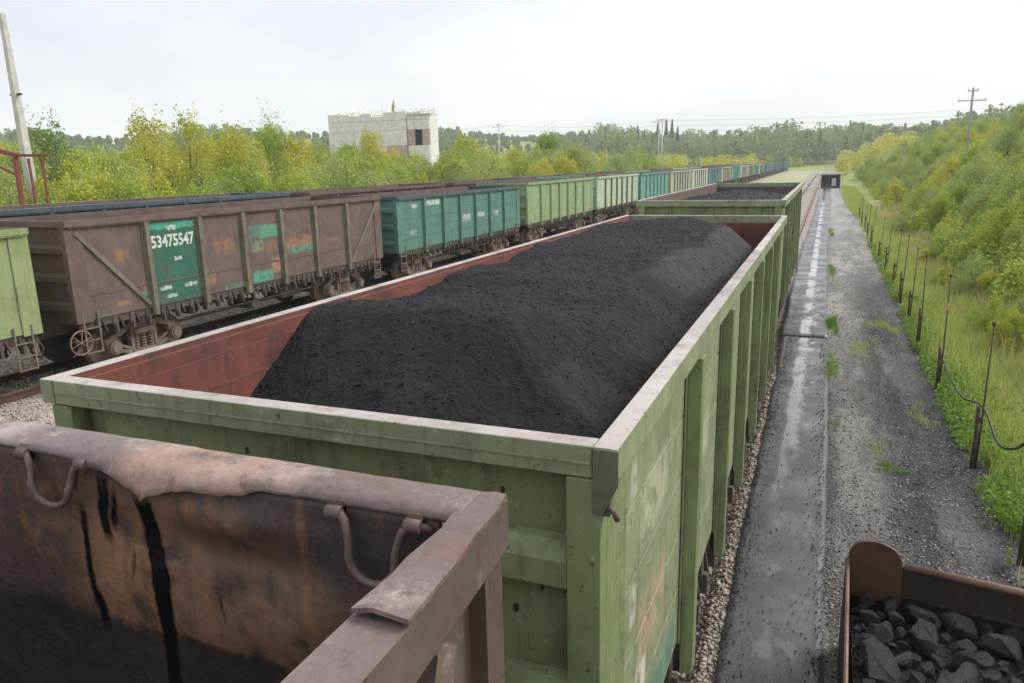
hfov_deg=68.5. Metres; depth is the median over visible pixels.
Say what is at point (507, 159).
grey bush
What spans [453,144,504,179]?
grey bush
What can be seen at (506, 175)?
grey bush
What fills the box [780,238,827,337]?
belt sheet
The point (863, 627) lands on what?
coal lump
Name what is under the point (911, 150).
green bush
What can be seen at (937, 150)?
green bush
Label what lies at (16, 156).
pipe gantry
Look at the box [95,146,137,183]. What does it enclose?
green bush
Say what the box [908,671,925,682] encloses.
coal lump
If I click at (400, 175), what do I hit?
green bush
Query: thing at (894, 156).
green bush
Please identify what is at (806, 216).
railway track
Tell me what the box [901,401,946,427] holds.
grass tuft
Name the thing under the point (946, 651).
coal dust
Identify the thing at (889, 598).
coal lump
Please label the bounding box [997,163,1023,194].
green bush
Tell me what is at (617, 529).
gondola wagon
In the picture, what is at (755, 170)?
gondola wagon
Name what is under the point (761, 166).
gondola wagon
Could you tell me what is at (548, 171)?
bush
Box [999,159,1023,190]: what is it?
green bush
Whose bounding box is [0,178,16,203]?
willow bush
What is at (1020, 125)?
willow bush
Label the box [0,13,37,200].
utility pole
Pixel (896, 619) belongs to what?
coal lump
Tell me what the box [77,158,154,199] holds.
willow bush
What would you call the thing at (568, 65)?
sky
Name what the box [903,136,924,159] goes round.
grey bush
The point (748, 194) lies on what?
coal heap
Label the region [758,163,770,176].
gondola wagon
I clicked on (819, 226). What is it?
belt sheet
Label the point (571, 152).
willow bush
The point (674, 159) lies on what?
distant thicket
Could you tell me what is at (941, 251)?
shrub
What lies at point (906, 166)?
grey bush
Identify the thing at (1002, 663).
coal lump
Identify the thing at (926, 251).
shrub
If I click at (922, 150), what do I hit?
grey bush
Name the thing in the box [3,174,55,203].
willow bush
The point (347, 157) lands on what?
broadleaf tree
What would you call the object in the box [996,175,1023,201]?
green bush
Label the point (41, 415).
ballast
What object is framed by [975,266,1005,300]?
shrub
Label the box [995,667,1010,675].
coal lump
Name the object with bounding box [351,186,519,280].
gondola wagon
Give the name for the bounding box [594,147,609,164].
willow bush
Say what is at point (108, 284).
gondola wagon
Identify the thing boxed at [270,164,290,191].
green bush
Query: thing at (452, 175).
grey bush
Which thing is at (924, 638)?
coal lump
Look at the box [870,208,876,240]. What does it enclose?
fence post
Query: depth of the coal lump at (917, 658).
6.00 m
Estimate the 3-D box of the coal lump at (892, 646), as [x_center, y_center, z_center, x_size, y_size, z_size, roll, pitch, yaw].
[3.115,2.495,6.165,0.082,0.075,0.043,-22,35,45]
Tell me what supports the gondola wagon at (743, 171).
on the railway track at (15, 395)
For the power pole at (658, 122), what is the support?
on the ground at (842, 216)
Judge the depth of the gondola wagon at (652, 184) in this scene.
71.14 m
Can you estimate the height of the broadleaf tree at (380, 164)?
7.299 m
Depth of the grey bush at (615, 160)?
117.29 m
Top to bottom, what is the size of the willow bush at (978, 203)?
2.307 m
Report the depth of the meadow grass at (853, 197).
59.83 m
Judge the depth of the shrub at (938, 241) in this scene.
34.05 m
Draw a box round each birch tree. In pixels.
[3,140,14,151]
[126,134,154,162]
[184,139,209,160]
[203,111,277,192]
[357,123,394,165]
[365,135,396,172]
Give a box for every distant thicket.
[300,132,913,169]
[315,131,920,175]
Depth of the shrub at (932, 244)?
37.26 m
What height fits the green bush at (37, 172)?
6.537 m
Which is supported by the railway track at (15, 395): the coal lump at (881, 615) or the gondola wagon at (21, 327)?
the gondola wagon at (21, 327)
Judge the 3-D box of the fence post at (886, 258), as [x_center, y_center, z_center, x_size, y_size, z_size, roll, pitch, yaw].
[15.090,-3.647,30.142,0.187,1.991,0.091,4,14,22]
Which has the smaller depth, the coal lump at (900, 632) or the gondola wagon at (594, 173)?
the coal lump at (900, 632)
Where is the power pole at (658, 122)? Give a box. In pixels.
[652,119,661,157]
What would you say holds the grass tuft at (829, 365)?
on the ground at (842, 216)
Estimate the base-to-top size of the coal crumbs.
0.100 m
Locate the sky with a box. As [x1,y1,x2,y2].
[0,0,1023,143]
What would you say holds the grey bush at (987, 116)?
on the ground at (842, 216)
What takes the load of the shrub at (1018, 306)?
on the ground at (842, 216)
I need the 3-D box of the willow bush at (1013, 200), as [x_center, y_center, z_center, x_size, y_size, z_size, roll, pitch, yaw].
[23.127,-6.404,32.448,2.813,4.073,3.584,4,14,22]
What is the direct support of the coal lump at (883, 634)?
in the coal box
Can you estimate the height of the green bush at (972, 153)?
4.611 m
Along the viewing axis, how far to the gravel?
11.93 m
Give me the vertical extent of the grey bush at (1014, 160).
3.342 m
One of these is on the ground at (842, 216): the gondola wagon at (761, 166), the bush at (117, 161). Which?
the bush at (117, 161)
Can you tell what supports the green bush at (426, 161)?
on the ground at (842, 216)
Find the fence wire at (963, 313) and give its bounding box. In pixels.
[868,208,1023,394]
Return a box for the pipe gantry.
[0,148,49,204]
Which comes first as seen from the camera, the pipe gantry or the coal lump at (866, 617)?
the coal lump at (866, 617)
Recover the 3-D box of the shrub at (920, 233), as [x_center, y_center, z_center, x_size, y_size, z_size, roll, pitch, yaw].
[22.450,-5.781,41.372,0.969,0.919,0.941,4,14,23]
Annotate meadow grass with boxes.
[840,185,906,247]
[859,216,1023,586]
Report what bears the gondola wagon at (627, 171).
on the railway track at (151, 314)
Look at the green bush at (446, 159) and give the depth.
86.75 m
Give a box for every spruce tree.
[663,119,667,138]
[669,119,674,141]
[675,126,679,141]
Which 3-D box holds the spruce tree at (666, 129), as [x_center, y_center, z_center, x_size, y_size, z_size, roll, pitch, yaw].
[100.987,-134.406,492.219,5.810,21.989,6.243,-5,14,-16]
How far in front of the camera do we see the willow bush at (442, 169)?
75.12 m
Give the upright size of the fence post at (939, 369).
2.467 m
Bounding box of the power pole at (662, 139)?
[656,119,664,157]
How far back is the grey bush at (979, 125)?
100.07 m
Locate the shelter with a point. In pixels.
(828, 180)
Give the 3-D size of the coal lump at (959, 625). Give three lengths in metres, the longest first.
0.313 x 0.191 x 0.172 m
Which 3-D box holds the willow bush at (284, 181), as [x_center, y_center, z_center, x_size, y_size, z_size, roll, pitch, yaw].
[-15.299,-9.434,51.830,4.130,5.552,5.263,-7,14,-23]
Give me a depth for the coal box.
6.65 m
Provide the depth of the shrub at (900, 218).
46.22 m
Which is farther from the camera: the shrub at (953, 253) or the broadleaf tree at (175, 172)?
the broadleaf tree at (175, 172)
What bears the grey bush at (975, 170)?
on the ground at (842, 216)
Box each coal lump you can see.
[851,606,857,612]
[852,625,860,632]
[857,592,874,606]
[857,623,866,631]
[858,609,880,625]
[859,633,876,642]
[859,636,900,682]
[861,678,875,682]
[865,623,893,645]
[876,611,884,619]
[882,621,892,630]
[884,596,893,600]
[884,600,897,612]
[886,643,896,649]
[887,611,904,626]
[894,627,906,637]
[894,651,913,667]
[897,641,908,649]
[905,601,915,608]
[907,605,941,629]
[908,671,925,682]
[911,618,937,658]
[913,653,920,661]
[916,661,934,678]
[930,653,942,669]
[932,672,964,682]
[940,612,977,639]
[940,632,951,642]
[946,609,956,612]
[950,649,976,668]
[955,661,977,682]
[956,639,977,653]
[974,626,1022,658]
[974,650,995,668]
[979,622,993,634]
[982,670,1001,682]
[994,660,1008,666]
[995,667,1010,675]
[1002,627,1023,646]
[1007,677,1022,682]
[1015,659,1023,670]
[1016,670,1023,679]
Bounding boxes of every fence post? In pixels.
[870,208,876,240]
[878,217,885,257]
[884,226,892,270]
[892,229,902,282]
[898,235,909,302]
[906,247,918,319]
[916,254,927,345]
[934,274,951,392]
[969,321,995,468]
[1016,516,1023,565]
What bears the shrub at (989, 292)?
on the ground at (842, 216)
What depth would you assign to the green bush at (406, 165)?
90.85 m
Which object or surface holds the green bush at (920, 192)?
on the ground at (842, 216)
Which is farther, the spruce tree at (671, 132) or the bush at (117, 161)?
the spruce tree at (671, 132)
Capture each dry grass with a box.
[866,200,1023,422]
[877,151,1012,225]
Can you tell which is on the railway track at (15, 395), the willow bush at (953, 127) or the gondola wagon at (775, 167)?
the gondola wagon at (775, 167)
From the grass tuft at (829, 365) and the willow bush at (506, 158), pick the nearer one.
the grass tuft at (829, 365)
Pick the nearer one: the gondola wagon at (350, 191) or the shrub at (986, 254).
the shrub at (986, 254)
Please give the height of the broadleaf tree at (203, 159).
8.594 m
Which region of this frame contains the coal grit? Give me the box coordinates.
[707,296,826,682]
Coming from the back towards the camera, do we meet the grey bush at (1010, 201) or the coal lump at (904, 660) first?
the grey bush at (1010, 201)
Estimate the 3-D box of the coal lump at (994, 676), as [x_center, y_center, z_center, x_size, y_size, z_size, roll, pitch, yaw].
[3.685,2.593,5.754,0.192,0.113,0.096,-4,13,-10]
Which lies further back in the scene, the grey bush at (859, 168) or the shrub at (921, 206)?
the grey bush at (859, 168)
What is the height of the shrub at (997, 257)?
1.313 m
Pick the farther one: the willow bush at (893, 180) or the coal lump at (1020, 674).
the willow bush at (893, 180)
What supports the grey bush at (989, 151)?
on the ground at (842, 216)
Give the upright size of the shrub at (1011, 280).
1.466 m
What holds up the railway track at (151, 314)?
on the ground at (842, 216)
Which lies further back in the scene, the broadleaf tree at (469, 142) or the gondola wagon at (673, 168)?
the gondola wagon at (673, 168)
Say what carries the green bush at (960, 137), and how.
on the ground at (842, 216)
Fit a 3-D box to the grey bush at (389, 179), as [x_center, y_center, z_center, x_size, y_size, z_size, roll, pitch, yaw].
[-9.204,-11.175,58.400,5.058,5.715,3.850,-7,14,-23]
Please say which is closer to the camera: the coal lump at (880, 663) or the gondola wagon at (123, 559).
the gondola wagon at (123, 559)
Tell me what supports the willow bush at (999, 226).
on the ground at (842, 216)
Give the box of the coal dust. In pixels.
[849,615,1023,682]
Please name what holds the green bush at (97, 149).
on the ground at (842, 216)
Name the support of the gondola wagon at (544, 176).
on the railway track at (151, 314)
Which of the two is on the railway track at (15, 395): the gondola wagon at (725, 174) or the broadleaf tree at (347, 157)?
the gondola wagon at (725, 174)
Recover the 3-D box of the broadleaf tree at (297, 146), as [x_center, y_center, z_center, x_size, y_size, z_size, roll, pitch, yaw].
[-18.822,-14.428,65.966,6.255,8.858,7.052,4,14,23]
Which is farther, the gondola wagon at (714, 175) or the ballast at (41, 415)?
the gondola wagon at (714, 175)
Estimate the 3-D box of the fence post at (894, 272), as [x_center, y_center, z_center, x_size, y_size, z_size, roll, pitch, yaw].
[13.757,-2.944,26.850,0.197,2.139,0.091,4,14,22]
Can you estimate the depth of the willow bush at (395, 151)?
93.83 m
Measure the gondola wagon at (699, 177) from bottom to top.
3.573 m
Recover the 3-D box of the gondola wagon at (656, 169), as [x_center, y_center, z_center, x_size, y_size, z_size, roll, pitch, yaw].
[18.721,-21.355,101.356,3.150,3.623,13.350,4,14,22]
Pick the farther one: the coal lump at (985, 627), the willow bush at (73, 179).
the willow bush at (73, 179)
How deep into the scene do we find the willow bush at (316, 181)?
55.08 m
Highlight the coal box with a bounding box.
[837,540,1023,682]
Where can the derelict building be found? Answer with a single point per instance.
(403, 131)
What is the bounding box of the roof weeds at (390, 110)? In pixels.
[333,107,438,116]
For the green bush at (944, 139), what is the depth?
113.02 m
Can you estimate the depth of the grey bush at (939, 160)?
68.27 m
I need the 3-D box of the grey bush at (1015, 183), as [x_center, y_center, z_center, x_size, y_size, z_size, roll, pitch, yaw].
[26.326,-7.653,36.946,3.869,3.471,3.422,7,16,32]
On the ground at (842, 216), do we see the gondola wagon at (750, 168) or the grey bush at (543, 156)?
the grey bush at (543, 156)
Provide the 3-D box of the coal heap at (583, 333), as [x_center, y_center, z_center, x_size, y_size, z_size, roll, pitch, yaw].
[1.385,-0.241,9.317,2.892,1.975,12.485,4,14,22]
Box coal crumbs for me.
[822,297,1023,682]
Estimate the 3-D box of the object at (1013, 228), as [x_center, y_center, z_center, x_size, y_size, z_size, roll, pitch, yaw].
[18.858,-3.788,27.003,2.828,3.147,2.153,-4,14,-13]
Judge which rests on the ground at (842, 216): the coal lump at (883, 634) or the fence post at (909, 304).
the fence post at (909, 304)
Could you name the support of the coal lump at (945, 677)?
in the coal box
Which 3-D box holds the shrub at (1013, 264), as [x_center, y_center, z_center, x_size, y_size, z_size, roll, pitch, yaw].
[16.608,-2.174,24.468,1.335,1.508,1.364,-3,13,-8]
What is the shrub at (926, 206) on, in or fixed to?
on the ground at (842, 216)
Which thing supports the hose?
attached to the fence post at (939, 369)
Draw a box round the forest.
[0,103,1020,164]
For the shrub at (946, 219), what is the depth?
40.11 m
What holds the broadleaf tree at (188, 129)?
on the ground at (842, 216)
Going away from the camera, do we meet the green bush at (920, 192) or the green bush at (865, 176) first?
the green bush at (920, 192)
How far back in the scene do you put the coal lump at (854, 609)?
6.69 m
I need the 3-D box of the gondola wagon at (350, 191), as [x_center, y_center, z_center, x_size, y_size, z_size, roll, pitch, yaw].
[-7.679,-6.095,38.792,3.150,3.623,13.350,4,14,22]
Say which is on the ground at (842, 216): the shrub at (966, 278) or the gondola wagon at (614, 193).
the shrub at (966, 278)
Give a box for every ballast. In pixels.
[0,237,544,425]
[673,302,788,682]
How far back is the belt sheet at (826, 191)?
104.61 m
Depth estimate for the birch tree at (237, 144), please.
54.60 m
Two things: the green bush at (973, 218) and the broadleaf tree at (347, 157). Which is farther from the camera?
the broadleaf tree at (347, 157)
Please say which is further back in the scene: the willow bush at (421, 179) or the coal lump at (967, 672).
the willow bush at (421, 179)
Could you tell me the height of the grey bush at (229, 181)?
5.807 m
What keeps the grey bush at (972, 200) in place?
on the ground at (842, 216)
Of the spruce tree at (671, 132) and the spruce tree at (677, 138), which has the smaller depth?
the spruce tree at (677, 138)
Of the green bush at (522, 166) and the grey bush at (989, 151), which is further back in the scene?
the green bush at (522, 166)
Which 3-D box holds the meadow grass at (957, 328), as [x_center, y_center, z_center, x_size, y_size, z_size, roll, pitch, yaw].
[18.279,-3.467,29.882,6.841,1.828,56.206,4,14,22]
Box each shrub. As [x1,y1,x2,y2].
[886,214,913,230]
[890,216,914,234]
[903,202,918,215]
[906,202,925,219]
[912,230,928,238]
[918,247,930,261]
[919,199,932,217]
[922,236,934,249]
[927,232,953,257]
[930,261,962,286]
[933,227,962,250]
[934,238,950,260]
[936,215,961,230]
[938,245,957,264]
[945,224,990,259]
[947,253,988,293]
[948,239,967,265]
[954,246,994,275]
[966,290,1010,333]
[972,245,994,264]
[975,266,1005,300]
[977,253,1004,273]
[977,256,1014,291]
[978,284,1007,303]
[983,301,1009,317]
[986,302,1023,351]
[988,259,1023,295]
[996,299,1023,335]
[1007,254,1023,285]
[1008,294,1023,333]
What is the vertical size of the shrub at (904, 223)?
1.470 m
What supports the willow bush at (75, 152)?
on the ground at (842, 216)
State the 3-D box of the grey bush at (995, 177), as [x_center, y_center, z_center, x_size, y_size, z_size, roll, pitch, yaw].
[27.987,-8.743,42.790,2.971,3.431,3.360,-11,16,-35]
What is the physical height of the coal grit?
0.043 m
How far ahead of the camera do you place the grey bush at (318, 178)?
58.62 m
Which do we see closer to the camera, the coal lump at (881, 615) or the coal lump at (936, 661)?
the coal lump at (936, 661)
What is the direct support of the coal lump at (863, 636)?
in the coal box
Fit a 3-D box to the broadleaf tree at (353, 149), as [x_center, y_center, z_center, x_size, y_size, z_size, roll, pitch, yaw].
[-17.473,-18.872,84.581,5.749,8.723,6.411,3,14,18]
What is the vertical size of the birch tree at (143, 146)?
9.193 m
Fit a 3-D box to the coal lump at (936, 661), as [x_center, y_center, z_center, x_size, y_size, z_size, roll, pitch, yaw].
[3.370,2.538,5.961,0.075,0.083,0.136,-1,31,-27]
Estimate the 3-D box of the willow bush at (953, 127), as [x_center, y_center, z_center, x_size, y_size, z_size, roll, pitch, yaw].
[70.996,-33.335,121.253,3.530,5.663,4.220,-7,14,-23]
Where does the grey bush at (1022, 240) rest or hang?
on the ground at (842, 216)
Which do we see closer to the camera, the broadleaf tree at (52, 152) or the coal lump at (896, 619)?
the coal lump at (896, 619)
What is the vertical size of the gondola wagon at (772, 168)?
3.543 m
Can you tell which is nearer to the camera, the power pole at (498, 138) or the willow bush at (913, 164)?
the willow bush at (913, 164)
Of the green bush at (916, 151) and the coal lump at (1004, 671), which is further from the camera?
the green bush at (916, 151)
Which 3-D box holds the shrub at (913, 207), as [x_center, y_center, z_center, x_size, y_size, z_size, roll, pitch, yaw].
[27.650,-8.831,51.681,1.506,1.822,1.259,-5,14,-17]
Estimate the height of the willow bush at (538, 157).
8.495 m
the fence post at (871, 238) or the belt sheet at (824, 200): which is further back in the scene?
the belt sheet at (824, 200)
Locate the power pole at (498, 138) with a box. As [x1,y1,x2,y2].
[496,123,504,153]
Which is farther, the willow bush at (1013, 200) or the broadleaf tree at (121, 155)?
the broadleaf tree at (121, 155)
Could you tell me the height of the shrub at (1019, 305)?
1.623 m
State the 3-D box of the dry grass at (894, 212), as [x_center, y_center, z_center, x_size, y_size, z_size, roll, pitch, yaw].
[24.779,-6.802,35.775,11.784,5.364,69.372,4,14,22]
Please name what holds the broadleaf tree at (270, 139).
on the ground at (842, 216)
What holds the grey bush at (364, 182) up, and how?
on the ground at (842, 216)
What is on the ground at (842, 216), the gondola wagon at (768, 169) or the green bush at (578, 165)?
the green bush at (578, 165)
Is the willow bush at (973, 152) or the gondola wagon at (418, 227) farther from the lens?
the willow bush at (973, 152)
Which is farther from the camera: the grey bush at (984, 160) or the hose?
the grey bush at (984, 160)
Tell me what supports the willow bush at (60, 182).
on the ground at (842, 216)
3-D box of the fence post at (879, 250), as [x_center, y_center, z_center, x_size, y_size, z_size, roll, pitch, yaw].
[16.564,-4.546,33.707,0.187,2.032,0.091,4,14,22]
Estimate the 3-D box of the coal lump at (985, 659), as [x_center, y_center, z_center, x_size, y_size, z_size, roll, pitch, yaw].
[3.757,2.538,6.002,0.154,0.088,0.168,-43,34,-16]
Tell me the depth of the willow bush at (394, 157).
94.86 m
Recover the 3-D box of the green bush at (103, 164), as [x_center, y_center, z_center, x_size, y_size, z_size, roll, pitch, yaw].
[-25.390,-8.996,47.283,5.126,7.285,5.377,-1,13,1]
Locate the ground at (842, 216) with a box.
[0,138,1023,682]
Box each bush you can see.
[0,142,33,172]
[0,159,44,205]
[0,161,33,205]
[0,174,39,204]
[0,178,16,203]
[2,157,54,191]
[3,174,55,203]
[32,144,50,173]
[34,143,76,174]
[36,145,123,202]
[40,179,74,203]
[43,159,79,195]
[48,164,119,202]
[51,158,115,202]
[53,164,98,201]
[64,139,132,186]
[72,145,84,154]
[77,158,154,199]
[86,139,109,156]
[90,163,158,200]
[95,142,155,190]
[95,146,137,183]
[101,169,157,199]
[134,148,179,197]
[169,172,217,195]
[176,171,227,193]
[212,149,270,192]
[214,161,250,191]
[241,146,285,189]
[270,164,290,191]
[273,163,315,190]
[281,164,341,186]
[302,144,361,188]
[310,173,326,188]
[339,161,393,186]
[344,144,390,186]
[369,160,408,184]
[369,161,408,185]
[381,140,411,169]
[384,157,415,183]
[385,146,404,165]
[388,152,410,167]
[397,154,433,182]
[397,157,414,174]
[408,147,425,166]
[411,152,437,182]
[412,162,435,182]
[428,145,451,181]
[431,154,461,181]
[432,163,460,180]
[434,138,481,179]
[436,151,467,180]
[445,154,469,180]
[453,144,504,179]
[476,142,499,166]
[478,144,515,177]
[494,167,510,177]
[499,141,519,168]
[499,148,521,164]
[504,143,528,168]
[505,149,537,176]
[519,139,565,174]
[520,142,559,175]
[521,156,546,176]
[528,152,557,175]
[546,150,577,174]
[556,139,590,171]
[568,155,586,172]
[574,142,599,172]
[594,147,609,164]
[597,160,611,171]
[599,150,635,171]
[608,148,628,167]
[611,142,644,170]
[633,143,658,168]
[646,154,663,168]
[853,163,863,177]
[856,167,868,180]
[860,166,873,184]
[865,155,876,168]
[877,181,892,196]
[880,181,905,206]
[882,151,901,170]
[882,154,907,182]
[883,162,897,178]
[887,176,898,195]
[896,158,915,177]
[898,140,910,152]
[902,157,916,177]
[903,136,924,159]
[907,162,935,191]
[907,182,944,210]
[908,143,928,160]
[911,144,932,167]
[911,177,939,207]
[912,144,924,160]
[914,184,957,229]
[915,149,935,173]
[915,179,952,211]
[919,141,947,163]
[923,145,967,195]
[926,155,950,176]
[933,131,956,146]
[935,120,960,142]
[936,150,960,183]
[939,129,956,143]
[939,145,1001,198]
[942,139,953,155]
[944,131,978,156]
[947,154,997,209]
[948,176,983,216]
[952,134,988,176]
[953,138,1001,176]
[956,128,987,152]
[956,129,985,147]
[956,146,1008,181]
[956,186,988,218]
[960,179,997,225]
[961,184,1023,259]
[965,188,998,219]
[967,186,1017,236]
[968,148,1005,179]
[971,115,1003,133]
[971,119,993,132]
[977,194,1020,240]
[978,157,1013,194]
[979,118,999,139]
[982,125,1023,154]
[985,165,1023,215]
[986,118,1023,165]
[994,120,1016,141]
[995,110,1023,138]
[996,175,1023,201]
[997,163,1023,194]
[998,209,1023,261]
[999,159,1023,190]
[1001,143,1023,173]
[1001,209,1023,260]
[1005,167,1021,195]
[1006,132,1023,164]
[1008,181,1023,210]
[1010,186,1023,220]
[1015,230,1023,259]
[1017,121,1023,131]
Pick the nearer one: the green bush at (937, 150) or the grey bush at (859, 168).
the green bush at (937, 150)
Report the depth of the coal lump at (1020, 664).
5.90 m
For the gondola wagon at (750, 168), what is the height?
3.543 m
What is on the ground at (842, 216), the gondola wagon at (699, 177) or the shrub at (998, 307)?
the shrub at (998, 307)
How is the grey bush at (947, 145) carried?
on the ground at (842, 216)
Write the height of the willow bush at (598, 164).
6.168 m
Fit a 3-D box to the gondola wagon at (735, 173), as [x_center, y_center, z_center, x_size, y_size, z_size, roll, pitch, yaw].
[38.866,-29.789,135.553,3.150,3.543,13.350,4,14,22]
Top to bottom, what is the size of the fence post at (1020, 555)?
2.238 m
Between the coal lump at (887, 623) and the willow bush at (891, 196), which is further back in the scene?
the willow bush at (891, 196)
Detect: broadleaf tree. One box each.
[0,140,21,170]
[5,105,81,185]
[101,144,137,163]
[113,100,191,195]
[154,102,224,195]
[191,127,222,186]
[195,125,235,157]
[241,97,309,187]
[264,128,336,182]
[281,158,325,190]
[303,129,343,180]
[321,134,378,187]
[338,136,373,178]
[378,150,401,173]
[379,158,414,182]
[443,139,481,174]
[446,120,491,178]
[523,125,568,169]
[956,117,972,131]
[1000,113,1010,127]
[1009,96,1023,121]
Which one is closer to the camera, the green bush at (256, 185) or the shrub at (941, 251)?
the shrub at (941, 251)
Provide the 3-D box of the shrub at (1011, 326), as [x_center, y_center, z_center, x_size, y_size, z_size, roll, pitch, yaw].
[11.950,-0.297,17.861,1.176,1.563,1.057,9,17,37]
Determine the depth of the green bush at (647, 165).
139.00 m
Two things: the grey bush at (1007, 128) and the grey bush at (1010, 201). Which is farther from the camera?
the grey bush at (1007, 128)
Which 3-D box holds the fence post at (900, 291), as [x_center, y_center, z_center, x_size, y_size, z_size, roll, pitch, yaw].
[12.403,-2.243,23.787,0.177,2.266,0.091,4,14,22]
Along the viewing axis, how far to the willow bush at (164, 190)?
44.80 m
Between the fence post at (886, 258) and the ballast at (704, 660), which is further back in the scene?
the fence post at (886, 258)
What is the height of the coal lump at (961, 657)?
0.171 m
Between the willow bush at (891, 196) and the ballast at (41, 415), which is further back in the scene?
the willow bush at (891, 196)
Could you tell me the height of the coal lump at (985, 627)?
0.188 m
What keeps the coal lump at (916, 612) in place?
in the coal box
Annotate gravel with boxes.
[822,224,1023,681]
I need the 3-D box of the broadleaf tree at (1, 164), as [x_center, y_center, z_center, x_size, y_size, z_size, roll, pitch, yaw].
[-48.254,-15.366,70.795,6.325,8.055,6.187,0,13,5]
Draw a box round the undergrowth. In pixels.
[864,131,1023,306]
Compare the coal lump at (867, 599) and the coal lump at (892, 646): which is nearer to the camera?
the coal lump at (892, 646)
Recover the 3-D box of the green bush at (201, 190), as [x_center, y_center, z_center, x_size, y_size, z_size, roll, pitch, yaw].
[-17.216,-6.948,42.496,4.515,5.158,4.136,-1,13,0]
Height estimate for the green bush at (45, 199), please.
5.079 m
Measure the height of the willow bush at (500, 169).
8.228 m
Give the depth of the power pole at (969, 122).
60.61 m
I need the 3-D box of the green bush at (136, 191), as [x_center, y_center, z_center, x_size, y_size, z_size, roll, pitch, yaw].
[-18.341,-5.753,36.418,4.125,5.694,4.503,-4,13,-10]
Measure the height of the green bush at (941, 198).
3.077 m
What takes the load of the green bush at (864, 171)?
on the ground at (842, 216)
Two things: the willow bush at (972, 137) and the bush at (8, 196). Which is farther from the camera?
the willow bush at (972, 137)
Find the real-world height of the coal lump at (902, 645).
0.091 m
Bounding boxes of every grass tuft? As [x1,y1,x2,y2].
[822,312,841,335]
[823,345,840,379]
[824,263,835,276]
[828,227,836,236]
[831,410,840,428]
[844,393,867,409]
[848,338,878,358]
[861,438,889,457]
[865,318,915,334]
[875,456,908,474]
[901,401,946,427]
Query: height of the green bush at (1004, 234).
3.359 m
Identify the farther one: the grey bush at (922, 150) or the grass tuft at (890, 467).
the grey bush at (922, 150)
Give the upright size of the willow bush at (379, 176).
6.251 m
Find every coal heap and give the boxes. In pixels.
[250,217,753,438]
[685,189,786,199]
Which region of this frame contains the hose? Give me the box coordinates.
[939,344,1023,449]
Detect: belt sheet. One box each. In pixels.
[714,335,827,682]
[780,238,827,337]
[808,206,829,237]
[817,194,830,205]
[821,189,830,193]
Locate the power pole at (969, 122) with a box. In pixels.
[958,87,986,152]
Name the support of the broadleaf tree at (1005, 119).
on the ground at (842, 216)
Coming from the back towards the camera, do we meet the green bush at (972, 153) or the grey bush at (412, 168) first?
the grey bush at (412, 168)
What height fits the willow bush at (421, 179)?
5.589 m
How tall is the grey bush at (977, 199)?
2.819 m
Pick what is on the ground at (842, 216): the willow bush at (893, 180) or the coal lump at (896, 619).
the willow bush at (893, 180)
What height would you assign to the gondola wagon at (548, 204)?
3.623 m
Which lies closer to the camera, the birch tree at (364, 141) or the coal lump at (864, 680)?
the coal lump at (864, 680)
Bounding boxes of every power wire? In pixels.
[442,112,1001,135]
[446,106,1011,130]
[447,118,999,140]
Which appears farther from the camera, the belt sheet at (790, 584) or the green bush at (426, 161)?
the green bush at (426, 161)
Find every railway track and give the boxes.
[0,170,786,404]
[3,249,434,349]
[700,169,824,600]
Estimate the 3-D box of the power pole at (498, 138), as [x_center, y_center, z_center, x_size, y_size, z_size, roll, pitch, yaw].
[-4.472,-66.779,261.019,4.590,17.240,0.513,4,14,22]
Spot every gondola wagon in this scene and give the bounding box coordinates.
[0,192,290,218]
[0,195,382,363]
[0,227,43,372]
[0,417,508,682]
[39,215,787,682]
[276,183,445,196]
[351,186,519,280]
[409,178,530,187]
[477,177,593,243]
[508,174,585,178]
[557,174,638,224]
[558,172,622,174]
[608,170,650,172]
[616,171,669,213]
[636,182,803,318]
[641,169,671,170]
[648,170,691,193]
[658,167,687,169]
[675,168,707,187]
[692,167,720,184]
[705,167,731,182]
[718,166,740,182]
[732,165,747,182]
[744,165,753,182]
[745,164,758,180]
[756,164,763,178]
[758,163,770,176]
[760,163,767,177]
[768,163,773,175]
[771,163,776,174]
[774,162,779,173]
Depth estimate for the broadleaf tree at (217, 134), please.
87.40 m
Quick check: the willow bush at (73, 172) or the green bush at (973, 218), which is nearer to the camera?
the green bush at (973, 218)
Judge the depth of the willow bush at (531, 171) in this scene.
81.75 m
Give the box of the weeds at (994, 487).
[865,237,1023,564]
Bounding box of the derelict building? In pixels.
[328,111,438,166]
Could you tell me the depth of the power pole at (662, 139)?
254.18 m
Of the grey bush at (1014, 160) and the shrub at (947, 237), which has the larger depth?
the grey bush at (1014, 160)
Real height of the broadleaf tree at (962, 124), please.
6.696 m
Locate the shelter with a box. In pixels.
[820,173,844,187]
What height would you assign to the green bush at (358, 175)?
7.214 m
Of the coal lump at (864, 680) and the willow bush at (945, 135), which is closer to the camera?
the coal lump at (864, 680)
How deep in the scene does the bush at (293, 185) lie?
45.89 m
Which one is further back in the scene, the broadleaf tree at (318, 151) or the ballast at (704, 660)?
the broadleaf tree at (318, 151)
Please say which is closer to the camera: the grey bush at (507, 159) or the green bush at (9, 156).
the green bush at (9, 156)
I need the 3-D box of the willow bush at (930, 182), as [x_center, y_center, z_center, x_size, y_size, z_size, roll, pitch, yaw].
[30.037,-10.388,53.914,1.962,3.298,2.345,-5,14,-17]
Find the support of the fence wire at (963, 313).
attached to the fence post at (900, 291)
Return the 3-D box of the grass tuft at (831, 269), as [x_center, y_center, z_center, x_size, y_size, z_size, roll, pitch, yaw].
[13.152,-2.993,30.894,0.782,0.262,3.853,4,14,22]
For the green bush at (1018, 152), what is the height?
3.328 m

